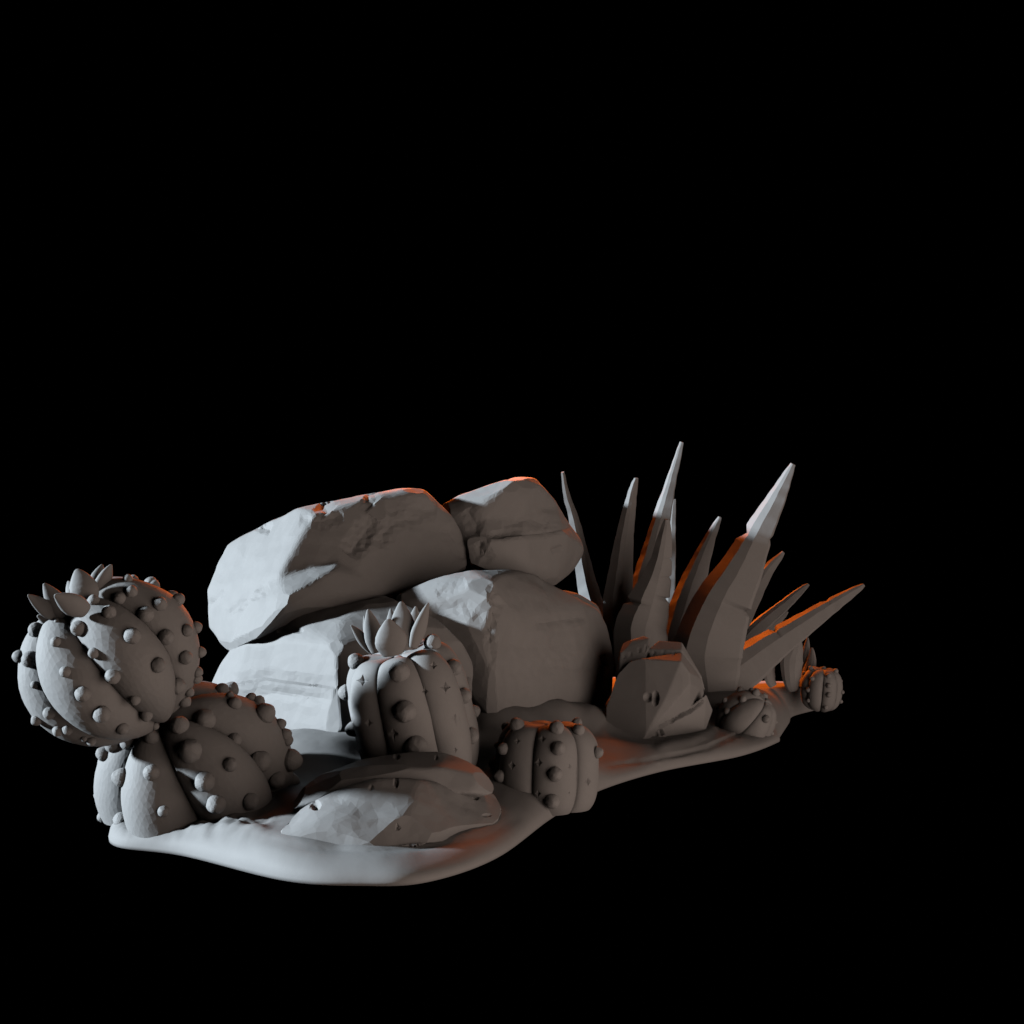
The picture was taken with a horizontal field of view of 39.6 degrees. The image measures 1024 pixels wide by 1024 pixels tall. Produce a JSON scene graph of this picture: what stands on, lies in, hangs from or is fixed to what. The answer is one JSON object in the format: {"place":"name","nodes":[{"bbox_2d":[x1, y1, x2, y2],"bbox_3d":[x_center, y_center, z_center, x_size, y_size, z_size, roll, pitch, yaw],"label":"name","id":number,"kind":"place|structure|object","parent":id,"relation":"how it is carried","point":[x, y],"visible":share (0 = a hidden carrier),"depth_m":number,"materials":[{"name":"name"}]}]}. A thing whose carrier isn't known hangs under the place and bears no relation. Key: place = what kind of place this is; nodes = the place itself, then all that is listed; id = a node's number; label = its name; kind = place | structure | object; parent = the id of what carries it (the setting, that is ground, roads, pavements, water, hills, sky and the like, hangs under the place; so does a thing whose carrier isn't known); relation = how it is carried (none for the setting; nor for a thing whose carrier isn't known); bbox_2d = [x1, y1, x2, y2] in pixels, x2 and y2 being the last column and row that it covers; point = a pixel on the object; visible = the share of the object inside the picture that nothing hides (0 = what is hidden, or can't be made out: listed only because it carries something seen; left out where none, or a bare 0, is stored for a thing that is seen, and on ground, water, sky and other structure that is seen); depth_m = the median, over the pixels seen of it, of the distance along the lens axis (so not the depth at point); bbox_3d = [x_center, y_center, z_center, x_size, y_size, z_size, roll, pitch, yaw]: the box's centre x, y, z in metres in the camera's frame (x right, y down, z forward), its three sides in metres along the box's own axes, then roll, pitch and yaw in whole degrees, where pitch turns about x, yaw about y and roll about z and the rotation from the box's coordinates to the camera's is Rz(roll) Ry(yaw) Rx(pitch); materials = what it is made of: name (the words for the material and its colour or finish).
{"place":"outdoors","nodes":[
{"label":"outdoors","id":0,"kind":"place"},
{"bbox_2d":[108,677,813,885],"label":"ground","id":1,"kind":"structure","parent":0,"point":[256,842],"depth_m":11.27,"materials":[{"name":"grey ceramic"}]},
{"bbox_2d":[12,564,302,837],"bbox_3d":[-2.887,1.514,11.504,2.340,2.227,1.775,0,0,-42],"label":"barrel cactus","id":2,"kind":"object","parent":1,"relation":"on","point":[105,659],"visible":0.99,"depth_m":10.95,"materials":[{"name":"grey plant"}]},
{"bbox_2d":[212,596,472,731],"bbox_3d":[-1.882,1.550,15.104,2.413,1.394,3.488,0,0,-36],"label":"boulder","id":3,"kind":"object","parent":1,"relation":"on","point":[294,672],"visible":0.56,"depth_m":13.73,"materials":[{"name":"grey stone"}]},
{"bbox_2d":[207,488,466,650],"bbox_3d":[-1.632,0.593,15.481,3.106,1.709,2.686,0,0,-28],"label":"boulder","id":4,"kind":"object","parent":3,"relation":"on","point":[274,575],"visible":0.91,"depth_m":14.73,"materials":[{"name":"grey stone"}]},
{"bbox_2d":[281,778,501,846],"bbox_3d":[-0.793,2.332,11.030,2.122,0.552,0.940,0,0,-42],"label":"flat rock","id":5,"kind":"object","parent":1,"relation":"on","point":[411,812],"visible":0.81,"depth_m":10.70,"materials":[{"name":"grey stone"}]},
{"bbox_2d":[293,752,493,808],"bbox_3d":[-0.964,2.204,11.515,1.622,0.444,0.810,0,0,-11],"label":"flat rock","id":6,"kind":"object","parent":1,"relation":"on","point":[455,774],"visible":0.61,"depth_m":11.29,"materials":[{"name":"grey stone"}]},
{"bbox_2d":[338,601,480,765],"bbox_3d":[-0.886,1.583,12.487,1.276,1.634,1.142,0,0,-44],"label":"barrel cactus","id":7,"kind":"object","parent":1,"relation":"on","point":[405,688],"visible":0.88,"depth_m":12.06,"materials":[{"name":"grey plant"}]},
{"bbox_2d":[396,569,613,712],"bbox_3d":[-0.018,1.502,16.008,2.404,1.805,3.763,0,0,0],"label":"boulder","id":8,"kind":"object","parent":1,"relation":"on","point":[528,639],"visible":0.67,"depth_m":14.66,"materials":[{"name":"grey stone"}]},
{"bbox_2d":[442,477,583,584],"bbox_3d":[0.038,0.228,16.835,1.663,1.264,2.849,0,0,0],"label":"boulder","id":9,"kind":"object","parent":8,"relation":"on","point":[522,524],"visible":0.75,"depth_m":15.79,"materials":[{"name":"grey stone"}]},
{"bbox_2d":[489,717,603,815],"bbox_3d":[0.296,2.202,12.593,1.034,0.815,0.929,0,0,-41],"label":"barrel cactus","id":10,"kind":"object","parent":1,"relation":"on","point":[553,767],"visible":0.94,"depth_m":12.26,"materials":[{"name":"grey plant"}]},
{"bbox_2d":[563,590,608,633],"bbox_3d":[0.674,1.673,17.675,1.052,1.535,1.087,0,0,0],"label":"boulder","id":11,"kind":"object","parent":1,"relation":"on","point":[582,598],"visible":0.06,"depth_m":17.29,"materials":[{"name":"grey stone"}]},
{"bbox_2d":[606,636,711,738],"bbox_3d":[1.629,1.974,15.815,1.223,1.179,1.272,0,0,0],"label":"broken rock","id":12,"kind":"object","parent":1,"relation":"on","point":[658,689],"visible":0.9,"depth_m":15.39,"materials":[{"name":"grey stone"}]},
{"bbox_2d":[561,442,864,691],"bbox_3d":[2.481,0.708,17.852,3.698,3.194,2.258,0,0,0],"label":"agave","id":13,"kind":"object","parent":1,"relation":"on","point":[702,615],"visible":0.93,"depth_m":17.31,"materials":[{"name":"grey plant"}]},
{"bbox_2d":[715,686,777,737],"bbox_3d":[2.676,2.293,16.204,0.702,0.613,0.700,0,0,0],"label":"barrel cactus","id":14,"kind":"object","parent":1,"relation":"on","point":[750,711],"visible":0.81,"depth_m":15.96,"materials":[{"name":"grey plant"}]},
{"bbox_2d":[764,638,815,691],"bbox_3d":[3.605,1.933,18.235,0.724,0.735,0.351,0,0,-35],"label":"agave","id":15,"kind":"object","parent":1,"relation":"on","point":[797,661],"visible":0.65,"depth_m":18.08,"materials":[{"name":"grey plant"}]},
{"bbox_2d":[801,666,844,711],"bbox_3d":[3.951,2.252,18.151,0.534,0.588,0.600,0,0,0],"label":"barrel cactus","id":16,"kind":"object","parent":1,"relation":"on","point":[822,690],"visible":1,"depth_m":17.96,"materials":[{"name":"grey plant"}]},
{"bbox_2d":[0,0,1023,1023],"label":"sky","id":17,"kind":"structure","parent":0,"point":[261,261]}
]}

